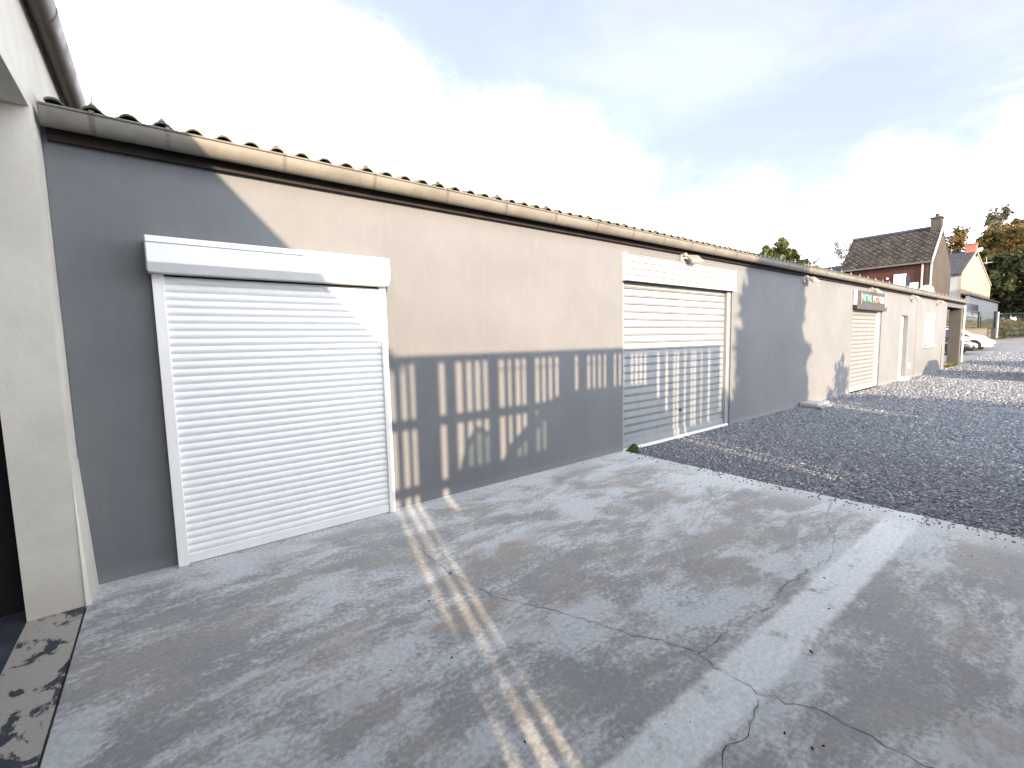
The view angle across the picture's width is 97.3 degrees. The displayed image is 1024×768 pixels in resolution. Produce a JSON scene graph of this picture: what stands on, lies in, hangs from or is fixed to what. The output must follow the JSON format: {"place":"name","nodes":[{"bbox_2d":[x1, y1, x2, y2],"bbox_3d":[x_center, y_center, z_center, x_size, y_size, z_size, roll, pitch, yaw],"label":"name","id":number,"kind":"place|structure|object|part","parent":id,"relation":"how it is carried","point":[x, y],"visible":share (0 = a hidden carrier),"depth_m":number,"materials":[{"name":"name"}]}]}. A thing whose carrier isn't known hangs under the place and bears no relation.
{"place":"outdoors","nodes":[
{"label":"outdoors","id":0,"kind":"place"},
{"bbox_2d":[0,0,98,767],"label":"white building","id":1,"kind":"structure","parent":0,"point":[49,583],"depth_m":2.66,"materials":[{"name":"paint"}]},
{"bbox_2d":[38,451,1023,767],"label":"concrete slab","id":2,"kind":"structure","parent":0,"point":[260,657],"depth_m":2.42,"materials":[{"name":"grey concrete"}]},
{"bbox_2d":[120,451,1023,751],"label":"loose grit","id":3,"kind":"object","parent":2,"relation":"on","point":[740,507],"visible":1,"depth_m":3.97,"materials":[{"name":"gravel"}]},
{"bbox_2d":[55,0,1023,267],"label":"sky","id":4,"kind":"structure","parent":0,"point":[743,125],"materials":[{"name":"white"}]},
{"bbox_2d":[642,387,869,447],"bbox_3d":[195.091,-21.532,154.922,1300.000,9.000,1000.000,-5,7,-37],"label":"ground","id":5,"kind":"structure","parent":0,"point":[849,393],"depth_m":13.46,"materials":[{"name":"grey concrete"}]},
{"bbox_2d":[37,96,968,584],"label":"workshop building","id":6,"kind":"structure","parent":5,"relation":"on","point":[275,342],"depth_m":4.07,"materials":[{"name":"beige paint"}]},
{"bbox_2d":[143,234,395,566],"bbox_3d":[-1.801,0.115,3.703,1.724,2.372,0.200,-5,7,-37],"label":"roller door","id":7,"kind":"structure","parent":6,"relation":"in","point":[277,397],"depth_m":3.63,"materials":[{"name":"white paint"}]},
{"bbox_2d":[622,252,736,451],"bbox_3d":[2.755,-0.539,7.395,3.112,2.830,0.275,-5,7,-37],"label":"roller door","id":8,"kind":"structure","parent":6,"relation":"in","point":[676,314],"depth_m":7.27,"materials":[{"name":"paint"}]},
{"bbox_2d":[680,253,703,262],"bbox_3d":[2.821,-1.987,7.108,0.318,0.166,0.201,-3,6,-18],"label":"floodlight","id":9,"kind":"object","parent":6,"relation":"attached to","point":[692,258],"visible":0.95,"depth_m":7.08,"materials":[{"name":"white plastic"}]},
{"bbox_2d":[803,275,819,282],"bbox_3d":[6.680,-2.348,10.073,0.318,0.166,0.201,-3,6,-18],"label":"floodlight","id":10,"kind":"object","parent":6,"relation":"attached to","point":[811,279],"visible":1,"depth_m":10.05,"materials":[{"name":"white plastic"}]},
{"bbox_2d":[849,309,880,391],"bbox_3d":[10.305,-1.024,13.249,2.642,2.340,0.140,-5,7,-37],"label":"roller door","id":11,"kind":"structure","parent":6,"relation":"in","point":[866,323],"depth_m":13.38,"materials":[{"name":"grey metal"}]},
{"bbox_2d":[853,290,886,310],"bbox_3d":[10.362,-2.383,13.000,2.780,0.510,0.098,-5,7,-37],"label":"shop sign","id":12,"kind":"object","parent":6,"relation":"attached to","point":[867,300],"visible":1,"depth_m":12.77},
{"bbox_2d":[869,287,882,292],"bbox_3d":[10.436,-2.700,12.960,0.318,0.166,0.201,-3,6,-18],"label":"floodlight","id":13,"kind":"object","parent":6,"relation":"attached to","point":[876,290],"visible":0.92,"depth_m":12.93,"materials":[{"name":"white plastic"}]},
{"bbox_2d":[898,316,908,380],"bbox_3d":[13.546,-1.253,15.708,0.980,2.238,0.360,-5,7,-37],"label":"door","id":14,"kind":"structure","parent":6,"relation":"in","point":[899,378],"depth_m":15.99,"materials":[{"name":"metal"}]},
{"bbox_2d":[910,295,921,298],"bbox_3d":[14.152,-3.047,15.816,0.318,0.166,0.201,-3,6,-18],"label":"floodlight","id":15,"kind":"object","parent":6,"relation":"attached to","point":[913,296],"visible":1,"depth_m":15.80,"materials":[{"name":"white plastic"}]},
{"bbox_2d":[923,313,935,347],"bbox_3d":[16.573,-2.136,17.932,1.880,1.321,0.210,-5,7,-37],"label":"window","id":16,"kind":"structure","parent":6,"relation":"in","point":[929,317],"depth_m":17.98,"materials":[{"name":"white paint"}]},
{"bbox_2d":[759,236,811,264],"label":"tree","id":17,"kind":"object","parent":5,"relation":"on","point":[783,252],"visible":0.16,"depth_m":41.05,"materials":[{"name":"green plant"}]},
{"bbox_2d":[811,256,821,267],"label":"shrubby tree","id":18,"kind":"object","parent":5,"relation":"on","point":[814,262],"visible":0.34,"depth_m":59.00,"materials":[{"name":"green plant"}]},
{"bbox_2d":[824,265,841,271],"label":"slate roofed barn","id":19,"kind":"structure","parent":5,"relation":"on","point":[836,268],"depth_m":42.41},
{"bbox_2d":[829,237,851,266],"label":"birch tree","id":20,"kind":"object","parent":5,"relation":"on","point":[838,252],"visible":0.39,"depth_m":78.78,"materials":[{"name":"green plant"}]},
{"bbox_2d":[840,213,951,325],"bbox_3d":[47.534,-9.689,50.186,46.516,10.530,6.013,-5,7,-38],"label":"brick house","id":21,"kind":"structure","parent":5,"relation":"on","point":[918,258],"depth_m":35.76,"materials":[{"name":"brick"}]},
{"bbox_2d":[893,274,905,285],"bbox_3d":[30.315,-8.059,35.254,0.098,1.024,0.743,-5,7,-37],"label":"window","id":22,"kind":"structure","parent":21,"relation":"in","point":[899,279],"depth_m":35.19,"materials":[{"name":"white paint"}]},
{"bbox_2d":[910,282,918,288],"bbox_3d":[30.830,-7.287,34.678,0.098,0.985,0.607,-5,7,-37],"label":"window","id":23,"kind":"structure","parent":21,"relation":"in","point":[915,285],"depth_m":34.54,"materials":[{"name":"white paint"}]},
{"bbox_2d":[945,225,974,252],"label":"round tree","id":24,"kind":"object","parent":5,"relation":"on","point":[959,238],"visible":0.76,"depth_m":72.92,"materials":[{"name":"brown plant"}]},
{"bbox_2d":[948,243,991,319],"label":"white house","id":25,"kind":"structure","parent":5,"relation":"on","point":[969,275],"depth_m":45.43,"materials":[{"name":"paint"}]},
{"bbox_2d":[964,328,995,337],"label":"wall","id":26,"kind":"structure","parent":5,"relation":"on","point":[989,332],"depth_m":36.48,"materials":[{"name":"beige paint"}]},
{"bbox_2d":[961,293,999,319],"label":"annex building","id":27,"kind":"structure","parent":5,"relation":"on","point":[976,304],"depth_m":45.32,"materials":[{"name":"grey paint"}]},
{"bbox_2d":[965,303,978,317],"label":"window","id":28,"kind":"structure","parent":27,"relation":"in","point":[972,309],"depth_m":42.63,"materials":[{"name":"white glass"}]},
{"bbox_2d":[947,317,1023,335],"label":"dry grass","id":29,"kind":"structure","parent":5,"relation":"on","point":[986,321],"depth_m":38.98,"materials":[{"name":"green plant"}]},
{"bbox_2d":[979,249,1012,317],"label":"broadleaf tree","id":30,"kind":"object","parent":5,"relation":"on","point":[985,254],"visible":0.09,"depth_m":56.18,"materials":[{"name":"green plant"}]},
{"bbox_2d":[975,218,1023,254],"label":"broadleaf tree","id":31,"kind":"object","parent":5,"relation":"on","point":[997,240],"visible":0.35,"depth_m":64.26,"materials":[{"name":"green plant"}]},
{"bbox_2d":[977,202,1023,250],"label":"poplar tree","id":32,"kind":"object","parent":5,"relation":"on","point":[997,220],"visible":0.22,"depth_m":75.20,"materials":[{"name":"green plant"}]},
{"bbox_2d":[982,226,1023,319],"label":"broadleaf tree","id":33,"kind":"object","parent":5,"relation":"on","point":[1017,246],"visible":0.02,"depth_m":67.80,"materials":[{"name":"green plant"}]},
{"bbox_2d":[988,250,1023,318],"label":"broadleaf tree","id":34,"kind":"object","parent":5,"relation":"on","point":[1007,263],"visible":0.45,"depth_m":54.42,"materials":[{"name":"green plant"}]},
{"bbox_2d":[989,246,1023,321],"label":"broadleaf tree","id":35,"kind":"object","parent":5,"relation":"on","point":[1010,283],"visible":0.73,"depth_m":54.09,"materials":[{"name":"green plant"}]},
{"bbox_2d":[995,312,1023,337],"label":"yard gate","id":36,"kind":"structure","parent":5,"relation":"on","point":[997,325],"depth_m":35.95,"materials":[{"name":"green metal"}]},
{"bbox_2d":[627,344,1023,536],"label":"gravel yard","id":37,"kind":"structure","parent":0,"point":[1008,348],"depth_m":6.30,"materials":[{"name":"grey gravel"}]},
{"bbox_2d":[626,443,643,453],"bbox_3d":[1.802,0.920,6.549,0.345,0.114,0.242,-5,7,-37],"label":"weed plant","id":38,"kind":"object","parent":37,"relation":"on","point":[633,447],"visible":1,"depth_m":6.52,"materials":[{"name":"green plant"}]},
{"bbox_2d":[797,400,831,408],"bbox_3d":[6.961,0.490,10.370,0.780,0.165,0.430,-5,7,-37],"label":"inspection cover","id":39,"kind":"object","parent":37,"relation":"on","point":[813,404],"visible":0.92,"depth_m":10.22,"materials":[{"name":"grey concrete"}]},
{"bbox_2d":[943,362,963,367],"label":"yard edge grass","id":40,"kind":"structure","parent":37,"relation":"on","point":[950,365],"depth_m":21.06,"materials":[{"name":"green plant"}]},
{"bbox_2d":[944,344,1000,361],"bbox_3d":[24.912,-2.292,31.976,15.400,0.671,12.000,-5,7,-37],"label":"car park surface","id":41,"kind":"object","parent":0,"point":[968,355],"visible":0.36,"depth_m":27.59,"materials":[{"name":"grey asphalt"}]},
{"bbox_2d":[944,335,977,353],"bbox_3d":[26.300,-2.597,28.488,2.040,1.508,4.325,-5,7,-37],"label":"parked car","id":42,"kind":"object","parent":41,"relation":"on","point":[969,346],"visible":0.2,"depth_m":26.67,"materials":[{"name":"white paint"}]},
{"bbox_2d":[946,326,987,337],"bbox_3d":[31.588,-3.469,32.856,2.040,1.508,4.325,-5,7,-37],"label":"parked car","id":43,"kind":"object","parent":41,"relation":"on","point":[979,335],"visible":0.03,"depth_m":31.26,"materials":[{"name":"silver metal"}]},
{"bbox_2d":[946,328,995,350],"bbox_3d":[29.458,-2.995,30.419,2.040,1.508,4.325,-5,7,-37],"label":"parked car","id":44,"kind":"object","parent":41,"relation":"on","point":[981,342],"visible":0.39,"depth_m":28.76,"materials":[{"name":"white paint"}]},
{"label":"windows","id":45,"kind":"part","parent":44,"relation":"part of","materials":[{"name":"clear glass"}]},
{"bbox_2d":[993,335,1023,343],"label":"asphalt road","id":46,"kind":"structure","parent":0,"point":[1015,340],"depth_m":33.62,"materials":[{"name":"grey asphalt"}]},
{"bbox_2d":[962,311,997,327],"bbox_3d":[38.250,-4.941,36.939,2.878,1.952,0.140,-1,5,0],"label":"fence","id":47,"kind":"object","parent":46,"relation":"on","point":[979,318],"visible":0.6,"depth_m":36.89,"materials":[{"name":"green metal"}]}
]}

